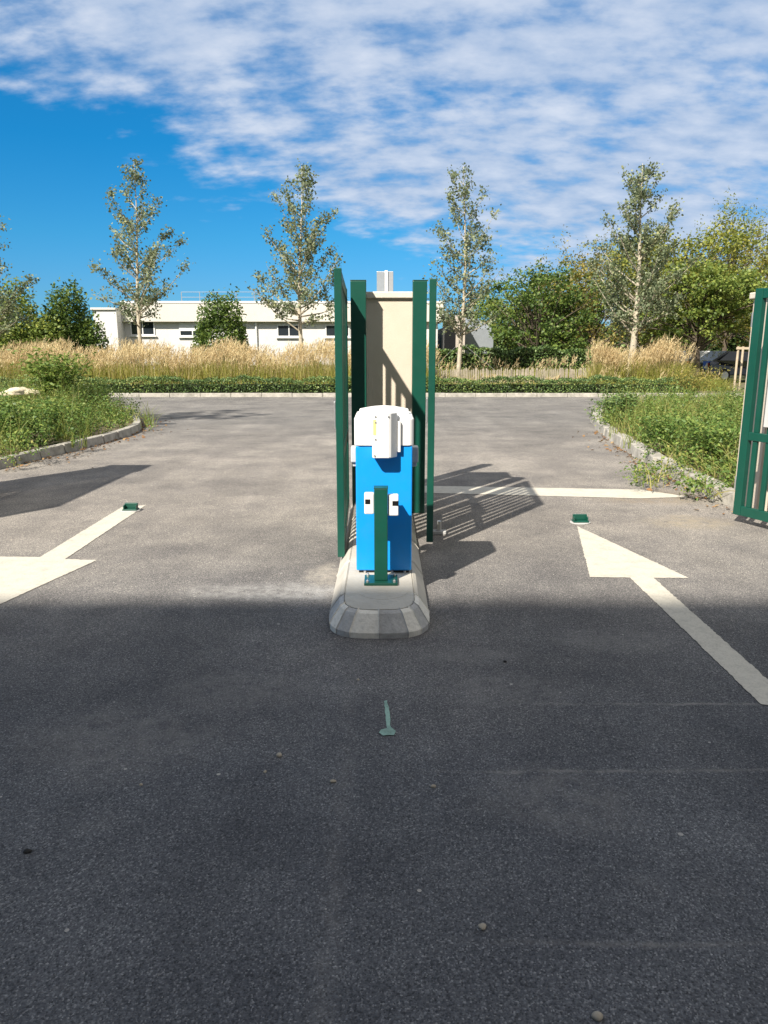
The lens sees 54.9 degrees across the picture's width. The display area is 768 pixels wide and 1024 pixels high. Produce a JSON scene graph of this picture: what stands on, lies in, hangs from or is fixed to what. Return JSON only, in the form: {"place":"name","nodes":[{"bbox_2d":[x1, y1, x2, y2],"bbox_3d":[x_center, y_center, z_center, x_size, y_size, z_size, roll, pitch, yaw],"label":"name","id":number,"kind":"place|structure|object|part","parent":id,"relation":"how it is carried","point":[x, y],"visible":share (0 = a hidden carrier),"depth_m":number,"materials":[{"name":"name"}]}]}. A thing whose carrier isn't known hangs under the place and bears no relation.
{"place":"outdoors","nodes":[
{"label":"outdoors","id":0,"kind":"place"},
{"bbox_2d":[0,411,132,456],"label":"verge","id":1,"kind":"structure","parent":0,"point":[62,441],"depth_m":12.35,"materials":[{"name":"green plant"}]},
{"bbox_2d":[0,394,55,444],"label":"weed plant","id":2,"kind":"object","parent":1,"relation":"on","point":[4,403],"visible":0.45,"depth_m":10.84,"materials":[{"name":"green plant"}]},
{"bbox_2d":[7,347,97,397],"bbox_3d":[-7.609,-3.065,17.143,1.928,1.503,1.853,-4,13,-18],"label":"weed plant","id":3,"kind":"object","parent":1,"relation":"on","point":[55,378],"visible":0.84,"depth_m":16.85,"materials":[{"name":"green plant"}]},
{"bbox_2d":[25,394,94,435],"bbox_3d":[-5.377,-1.592,12.323,1.109,0.691,1.168,0,12,0],"label":"weed plant","id":4,"kind":"object","parent":1,"relation":"on","point":[62,401],"visible":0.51,"depth_m":12.26,"materials":[{"name":"green plant"}]},
{"bbox_2d":[0,365,159,467],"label":"weeds","id":5,"kind":"object","parent":1,"relation":"on","point":[110,414],"visible":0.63,"depth_m":12.40,"materials":[{"name":"green plant"}]},
{"bbox_2d":[7,387,24,394],"bbox_3d":[-7.064,-2.324,14.196,0.273,0.147,0.281,-11,16,-41],"label":"boulder","id":6,"kind":"object","parent":5,"relation":"on","point":[13,391],"visible":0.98,"depth_m":14.11,"materials":[{"name":"stone"}]},
{"bbox_2d":[0,387,40,396],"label":"boulder","id":7,"kind":"object","parent":5,"relation":"on","point":[28,390],"visible":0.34,"depth_m":16.70,"materials":[{"name":"stone"}]},
{"bbox_2d":[67,381,115,408],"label":"weed plant","id":8,"kind":"object","parent":1,"relation":"on","point":[95,392],"visible":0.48,"depth_m":16.16,"materials":[{"name":"green plant"}]},
{"bbox_2d":[0,335,446,383],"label":"ornamental grass","id":9,"kind":"structure","parent":0,"point":[101,367],"depth_m":26.50,"materials":[{"name":"plant"}]},
{"bbox_2d":[90,270,493,368],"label":"building","id":10,"kind":"structure","parent":0,"point":[174,325],"depth_m":43.65,"materials":[{"name":"white paint"}]},
{"bbox_2d":[129,322,156,336],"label":"window","id":11,"kind":"structure","parent":10,"relation":"in","point":[147,330],"depth_m":43.66,"materials":[{"name":"white glass"}]},
{"bbox_2d":[178,323,199,337],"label":"window","id":12,"kind":"structure","parent":10,"relation":"in","point":[186,330],"depth_m":43.66,"materials":[{"name":"white glass"}]},
{"bbox_2d":[276,324,298,337],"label":"window","id":13,"kind":"structure","parent":10,"relation":"in","point":[284,330],"depth_m":43.69,"materials":[{"name":"white glass"}]},
{"bbox_2d":[324,324,350,337],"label":"window","id":14,"kind":"structure","parent":10,"relation":"in","point":[329,328],"depth_m":43.68,"materials":[{"name":"white glass"}]},
{"bbox_2d":[437,327,455,349],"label":"doorway","id":15,"kind":"structure","parent":10,"relation":"in","point":[445,341],"depth_m":42.15,"materials":[{"name":"black plastic"}]},
{"bbox_2d":[0,397,767,1023],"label":"road","id":16,"kind":"structure","parent":0,"point":[580,829],"depth_m":2.91,"materials":[{"name":"grey asphalt"}]},
{"bbox_2d":[23,848,32,852],"bbox_3d":[-1.089,1.035,2.262,0.027,0.012,0.020,0,12,0],"label":"pebble","id":17,"kind":"object","parent":16,"relation":"on","point":[26,850],"visible":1,"depth_m":2.26,"materials":[{"name":"stone"}]},
{"bbox_2d":[0,407,141,468],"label":"kerb","id":18,"kind":"structure","parent":16,"relation":"on","point":[135,426],"depth_m":11.17,"materials":[{"name":"concrete"}]},
{"bbox_2d":[121,503,140,511],"bbox_3d":[-2.413,-0.046,7.049,0.184,0.075,0.146,0,12,0],"label":"gate stop","id":19,"kind":"object","parent":16,"relation":"on","point":[130,507],"visible":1,"depth_m":7.05,"materials":[{"name":"metal"}]},
{"bbox_2d":[350,280,366,506],"bbox_3d":[-0.228,-1.031,6.802,0.142,2.104,0.134,0,12,0],"label":"gate post","id":20,"kind":"object","parent":16,"relation":"on","point":[358,348],"visible":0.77,"depth_m":6.65,"materials":[{"name":"green metal"}]},
{"bbox_2d":[6,417,732,513],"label":"fallen leaves","id":21,"kind":"object","parent":16,"relation":"on","point":[143,436],"visible":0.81,"depth_m":10.98,"materials":[{"name":"plant"}]},
{"bbox_2d":[329,502,429,638],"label":"traffic island","id":22,"kind":"structure","parent":16,"relation":"on","point":[358,609],"depth_m":4.13,"materials":[{"name":"concrete"}]},
{"bbox_2d":[334,268,348,556],"bbox_3d":[-0.330,-0.819,5.856,0.062,1.945,1.752,0,12,-2],"label":"gate leaf","id":23,"kind":"object","parent":22,"relation":"on","point":[341,422],"visible":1,"depth_m":5.10,"materials":[{"name":"metal"}]},
{"bbox_2d":[364,485,398,585],"bbox_3d":[-0.016,0.136,4.406,0.204,0.582,0.170,0,12,0],"label":"bollard","id":24,"kind":"object","parent":22,"relation":"on","point":[381,504],"visible":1,"depth_m":4.36,"materials":[{"name":"metal"}]},
{"bbox_2d":[351,405,418,572],"bbox_3d":[0.004,-0.158,4.689,0.440,1.036,0.527,0,12,0],"label":"barrier cabinet","id":25,"kind":"object","parent":22,"relation":"on","point":[384,449],"visible":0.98,"depth_m":4.51,"materials":[{"name":"blue plastic"}]},
{"bbox_2d":[366,292,411,411],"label":"gate pillar","id":26,"kind":"structure","parent":16,"relation":"on","point":[389,344],"depth_m":6.86,"materials":[{"name":"stone"}]},
{"bbox_2d":[411,280,426,512],"bbox_3d":[0.318,-1.031,6.802,0.129,2.104,0.134,0,12,0],"label":"gate post","id":27,"kind":"object","parent":16,"relation":"on","point":[419,322],"visible":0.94,"depth_m":6.71,"materials":[{"name":"green metal"}]},
{"bbox_2d":[426,279,436,541],"bbox_3d":[0.384,-0.849,6.062,0.062,1.915,1.342,1,12,4],"label":"gate leaf","id":28,"kind":"object","parent":27,"relation":"attached to","point":[430,409],"visible":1,"depth_m":5.40,"materials":[{"name":"metal"}]},
{"bbox_2d":[433,520,446,534],"bbox_3d":[0.460,0.128,6.170,0.120,0.110,0.080,0,12,0],"label":"bolt keeper","id":29,"kind":"object","parent":16,"relation":"on","point":[438,531],"visible":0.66,"depth_m":6.14,"materials":[{"name":"metal"}]},
{"bbox_2d":[478,923,485,929],"bbox_3d":[0.262,1.100,1.965,0.020,0.012,0.021,-12,17,-43],"label":"pebble","id":30,"kind":"object","parent":16,"relation":"on","point":[481,926],"visible":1,"depth_m":1.96,"materials":[{"name":"stone"}]},
{"bbox_2d":[570,514,589,524],"bbox_3d":[1.740,0.061,6.559,0.184,0.075,0.146,0,12,0],"label":"gate stop","id":31,"kind":"object","parent":16,"relation":"on","point":[579,519],"visible":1,"depth_m":6.56,"materials":[{"name":"metal"}]},
{"bbox_2d":[591,1011,602,1021],"bbox_3d":[0.491,1.157,1.700,0.023,0.015,0.023,-11,16,-41],"label":"pebble","id":32,"kind":"object","parent":16,"relation":"on","point":[597,1016],"visible":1,"depth_m":1.70,"materials":[{"name":"stone"}]},
{"bbox_2d":[590,403,733,506],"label":"kerb","id":33,"kind":"structure","parent":16,"relation":"on","point":[635,451],"depth_m":9.63,"materials":[{"name":"concrete"}]},
{"bbox_2d":[733,292,767,510],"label":"gate pillar","id":34,"kind":"structure","parent":16,"relation":"on","point":[758,474],"depth_m":6.79,"materials":[{"name":"stone"}]},
{"bbox_2d":[733,288,767,521],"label":"gate leaf","id":35,"kind":"object","parent":34,"relation":"attached to","point":[748,436],"visible":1,"depth_m":6.29,"materials":[{"name":"metal"}]},
{"bbox_2d":[0,0,767,328],"label":"sky","id":36,"kind":"structure","parent":0,"point":[546,102],"materials":[{"name":"blue"}]},
{"bbox_2d":[435,353,592,383],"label":"bank grass","id":37,"kind":"structure","parent":0,"point":[541,366],"depth_m":30.10,"materials":[{"name":"plant"}]},
{"bbox_2d":[437,372,613,383],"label":"grass","id":38,"kind":"structure","parent":0,"point":[513,380],"depth_m":27.48,"materials":[{"name":"plant"}]},
{"bbox_2d":[577,366,741,390],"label":"yellow grass","id":39,"kind":"structure","parent":0,"point":[716,384],"depth_m":26.30,"materials":[{"name":"plant"}]},
{"bbox_2d":[602,407,737,486],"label":"verge","id":40,"kind":"structure","parent":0,"point":[682,452],"depth_m":10.37,"materials":[{"name":"green plant"}]},
{"bbox_2d":[588,390,641,423],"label":"weed plant","id":41,"kind":"object","parent":40,"relation":"on","point":[612,403],"visible":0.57,"depth_m":14.24,"materials":[{"name":"green plant"}]},
{"bbox_2d":[585,377,744,500],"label":"weeds","id":42,"kind":"object","parent":40,"relation":"on","point":[672,402],"visible":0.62,"depth_m":11.32,"materials":[{"name":"green plant"}]},
{"bbox_2d":[624,410,712,448],"bbox_3d":[3.956,-1.125,10.399,1.116,0.600,1.134,3,13,14],"label":"weed plant","id":43,"kind":"object","parent":40,"relation":"on","point":[659,427],"visible":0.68,"depth_m":10.33,"materials":[{"name":"green plant"}]},
{"bbox_2d":[656,363,730,394],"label":"weed plant","id":44,"kind":"object","parent":40,"relation":"on","point":[696,385],"visible":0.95,"depth_m":22.11,"materials":[{"name":"green plant"}]},
{"bbox_2d":[665,411,740,466],"bbox_3d":[3.998,-0.853,8.967,1.112,0.679,1.194,7,14,30],"label":"weed plant","id":45,"kind":"object","parent":40,"relation":"on","point":[705,436],"visible":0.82,"depth_m":8.85,"materials":[{"name":"green plant"}]},
{"bbox_2d":[625,368,745,382],"bbox_3d":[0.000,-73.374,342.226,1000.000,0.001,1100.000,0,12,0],"label":"ground","id":46,"kind":"structure","parent":0,"point":[743,379],"depth_m":40.37,"materials":[{"name":"green plant"}]},
{"bbox_2d":[0,274,66,366],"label":"round bush","id":47,"kind":"object","parent":46,"relation":"on","point":[21,329],"visible":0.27,"depth_m":34.58,"materials":[{"name":"green plant"}]},
{"bbox_2d":[32,275,112,364],"bbox_3d":[-15.965,-9.233,36.983,4.139,5.302,3.718,-9,15,-36],"label":"round bush","id":48,"kind":"object","parent":46,"relation":"on","point":[81,327],"visible":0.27,"depth_m":36.45,"materials":[{"name":"green plant"}]},
{"bbox_2d":[190,283,251,374],"bbox_3d":[-8.666,-9.444,38.805,3.440,4.933,3.738,0,12,0],"label":"round bush","id":49,"kind":"object","parent":46,"relation":"on","point":[218,314],"visible":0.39,"depth_m":38.22,"materials":[{"name":"green plant"}]},
{"bbox_2d":[89,393,743,396],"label":"kerb","id":50,"kind":"structure","parent":46,"relation":"on","point":[349,395],"depth_m":24.16,"materials":[{"name":"concrete"}]},
{"bbox_2d":[458,294,505,346],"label":"broadleaf tree","id":51,"kind":"object","parent":46,"relation":"on","point":[481,314],"visible":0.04,"depth_m":59.40,"materials":[{"name":"green plant"}]},
{"bbox_2d":[436,344,593,376],"bbox_3d":[5.588,-6.591,32.918,7.296,1.761,1.452,0,12,0],"label":"hedge","id":52,"kind":"object","parent":46,"relation":"on","point":[512,356],"visible":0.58,"depth_m":32.41,"materials":[{"name":"green plant"}]},
{"bbox_2d":[467,275,567,350],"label":"broadleaf tree","id":53,"kind":"object","parent":46,"relation":"on","point":[509,346],"visible":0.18,"depth_m":47.60,"materials":[{"name":"green plant"}]},
{"bbox_2d":[474,258,619,353],"bbox_3d":[8.025,-9.593,37.084,5.882,5.981,7.408,-6,14,-26],"label":"broadleaf tree","id":54,"kind":"object","parent":46,"relation":"on","point":[549,332],"visible":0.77,"depth_m":36.41,"materials":[{"name":"green plant"}]},
{"bbox_2d":[517,263,623,347],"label":"broadleaf tree","id":55,"kind":"object","parent":46,"relation":"on","point":[580,306],"visible":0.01,"depth_m":55.82,"materials":[{"name":"green plant"}]},
{"bbox_2d":[552,333,602,362],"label":"laurel shrub","id":56,"kind":"object","parent":46,"relation":"on","point":[567,346],"visible":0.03,"depth_m":34.62,"materials":[{"name":"green plant"}]},
{"bbox_2d":[530,224,656,350],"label":"broadleaf tree","id":57,"kind":"object","parent":46,"relation":"on","point":[592,330],"visible":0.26,"depth_m":40.94,"materials":[{"name":"green plant"}]},
{"bbox_2d":[483,319,749,363],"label":"hedge","id":58,"kind":"object","parent":46,"relation":"on","point":[732,345],"visible":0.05,"depth_m":64.38,"materials":[{"name":"green plant"}]},
{"bbox_2d":[598,249,702,359],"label":"broadleaf tree","id":59,"kind":"object","parent":46,"relation":"on","point":[627,331],"visible":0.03,"depth_m":51.45,"materials":[{"name":"green plant"}]},
{"bbox_2d":[654,351,689,369],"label":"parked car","id":60,"kind":"object","parent":46,"relation":"on","point":[681,359],"visible":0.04,"depth_m":41.17,"materials":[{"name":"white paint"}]},
{"bbox_2d":[599,225,767,363],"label":"broadleaf tree","id":61,"kind":"object","parent":46,"relation":"on","point":[724,241],"visible":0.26,"depth_m":35.05,"materials":[{"name":"green plant"}]},
{"bbox_2d":[630,258,767,378],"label":"broadleaf tree","id":62,"kind":"object","parent":46,"relation":"on","point":[707,309],"visible":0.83,"depth_m":32.37,"materials":[{"name":"green plant"}]},
{"bbox_2d":[687,351,714,376],"bbox_3d":[17.764,-8.223,41.177,1.764,1.449,4.195,3,13,15],"label":"parked car","id":63,"kind":"object","parent":46,"relation":"on","point":[702,353],"visible":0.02,"depth_m":39.93,"materials":[{"name":"white paint"}]},
{"bbox_2d":[659,254,751,350],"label":"broadleaf tree","id":64,"kind":"object","parent":46,"relation":"on","point":[702,348],"visible":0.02,"depth_m":56.18,"materials":[{"name":"green plant"}]},
{"bbox_2d":[703,360,710,376],"bbox_3d":[15.394,-6.745,35.366,0.380,1.050,0.079,0,12,0],"label":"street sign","id":65,"kind":"object","parent":46,"relation":"on","point":[705,363],"visible":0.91,"depth_m":35.27,"materials":[{"name":"blue metal"}]},
{"bbox_2d":[663,189,767,350],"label":"broadleaf tree","id":66,"kind":"object","parent":46,"relation":"on","point":[735,264],"visible":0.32,"depth_m":41.28,"materials":[{"name":"green plant"}]},
{"bbox_2d":[690,351,748,381],"bbox_3d":[17.377,-7.157,36.306,4.195,1.449,1.764,-2,13,-10],"label":"parked car","id":67,"kind":"object","parent":46,"relation":"on","point":[721,358],"visible":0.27,"depth_m":35.37,"materials":[{"name":"black paint"}]},
{"bbox_3d":[17.199,-7.431,35.411,2.570,0.410,0.175,-2,13,-10],"label":"side window","id":68,"kind":"part","parent":67,"relation":"part of","materials":[{"name":"black glass"}]},
{"bbox_2d":[693,228,767,350],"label":"broadleaf tree","id":69,"kind":"object","parent":46,"relation":"on","point":[766,278],"visible":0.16,"depth_m":38.98,"materials":[{"name":"green plant"}]},
{"bbox_2d":[724,252,767,341],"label":"broadleaf tree","id":70,"kind":"object","parent":46,"relation":"on","point":[750,312],"visible":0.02,"depth_m":59.28,"materials":[{"name":"green plant"}]},
{"bbox_2d":[696,383,744,392],"bbox_3d":[-10.000,-4.763,28.393,100.000,0.001,8.491,0,12,0],"label":"planting bed","id":71,"kind":"object","parent":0,"point":[742,386],"depth_m":26.55,"materials":[{"name":"green plant"}]},
{"bbox_2d":[0,215,41,338],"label":"young tree","id":72,"kind":"object","parent":71,"relation":"on","point":[6,310],"visible":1,"depth_m":28.45,"materials":[{"name":"green plant"}]},
{"bbox_2d":[87,156,189,367],"bbox_3d":[-9.129,-9.020,28.236,3.525,8.540,3.666,7,14,27],"label":"young tree","id":73,"kind":"object","parent":71,"relation":"on","point":[149,262],"visible":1,"depth_m":27.94,"materials":[{"name":"green plant"}]},
{"bbox_2d":[245,158,348,368],"bbox_3d":[-3.178,-8.978,28.514,4.192,8.339,3.225,7,14,28],"label":"young tree","id":74,"kind":"object","parent":71,"relation":"on","point":[299,289],"visible":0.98,"depth_m":28.01,"materials":[{"name":"green plant"}]},
{"bbox_2d":[0,374,696,392],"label":"hedge","id":75,"kind":"object","parent":71,"relation":"on","point":[471,386],"visible":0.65,"depth_m":24.45,"materials":[{"name":"green plant"}]},
{"bbox_2d":[422,162,507,377],"bbox_3d":[3.098,-8.928,28.573,3.803,8.212,3.894,0,12,0],"label":"young tree","id":76,"kind":"object","parent":71,"relation":"on","point":[449,315],"visible":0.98,"depth_m":28.00,"materials":[{"name":"green plant"}]},
{"bbox_2d":[435,367,589,383],"bbox_3d":[4.932,-5.210,28.708,6.063,0.799,0.036,0,12,0],"label":"paling fence","id":77,"kind":"object","parent":71,"relation":"on","point":[561,372],"visible":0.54,"depth_m":28.66,"materials":[{"name":"wood"}]},
{"bbox_2d":[574,335,637,383],"bbox_3d":[8.233,-5.557,27.527,2.268,1.999,2.239,0,12,0],"label":"grass tuft","id":78,"kind":"object","parent":71,"relation":"on","point":[605,357],"visible":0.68,"depth_m":27.16,"materials":[{"name":"plant"}]},
{"bbox_2d":[579,158,703,376],"bbox_3d":[9.589,-9.020,28.372,4.783,8.490,3.465,11,16,41],"label":"young tree","id":79,"kind":"object","parent":71,"relation":"on","point":[646,290],"visible":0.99,"depth_m":27.84,"materials":[{"name":"green plant"}]},
{"bbox_2d":[625,333,684,379],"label":"grass tuft","id":80,"kind":"object","parent":71,"relation":"on","point":[644,365],"visible":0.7,"depth_m":27.11,"materials":[{"name":"plant"}]},
{"bbox_2d":[655,340,699,379],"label":"grass tuft","id":81,"kind":"object","parent":71,"relation":"on","point":[681,354],"visible":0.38,"depth_m":27.13,"materials":[{"name":"plant"}]},
{"bbox_2d":[733,346,748,389],"bbox_3d":[12.992,-5.045,26.268,1.387,1.620,0.602,0,12,0],"label":"tree stake frame","id":82,"kind":"object","parent":71,"relation":"on","point":[741,362],"visible":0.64,"depth_m":26.08,"materials":[{"name":"beige wood"}]}
]}

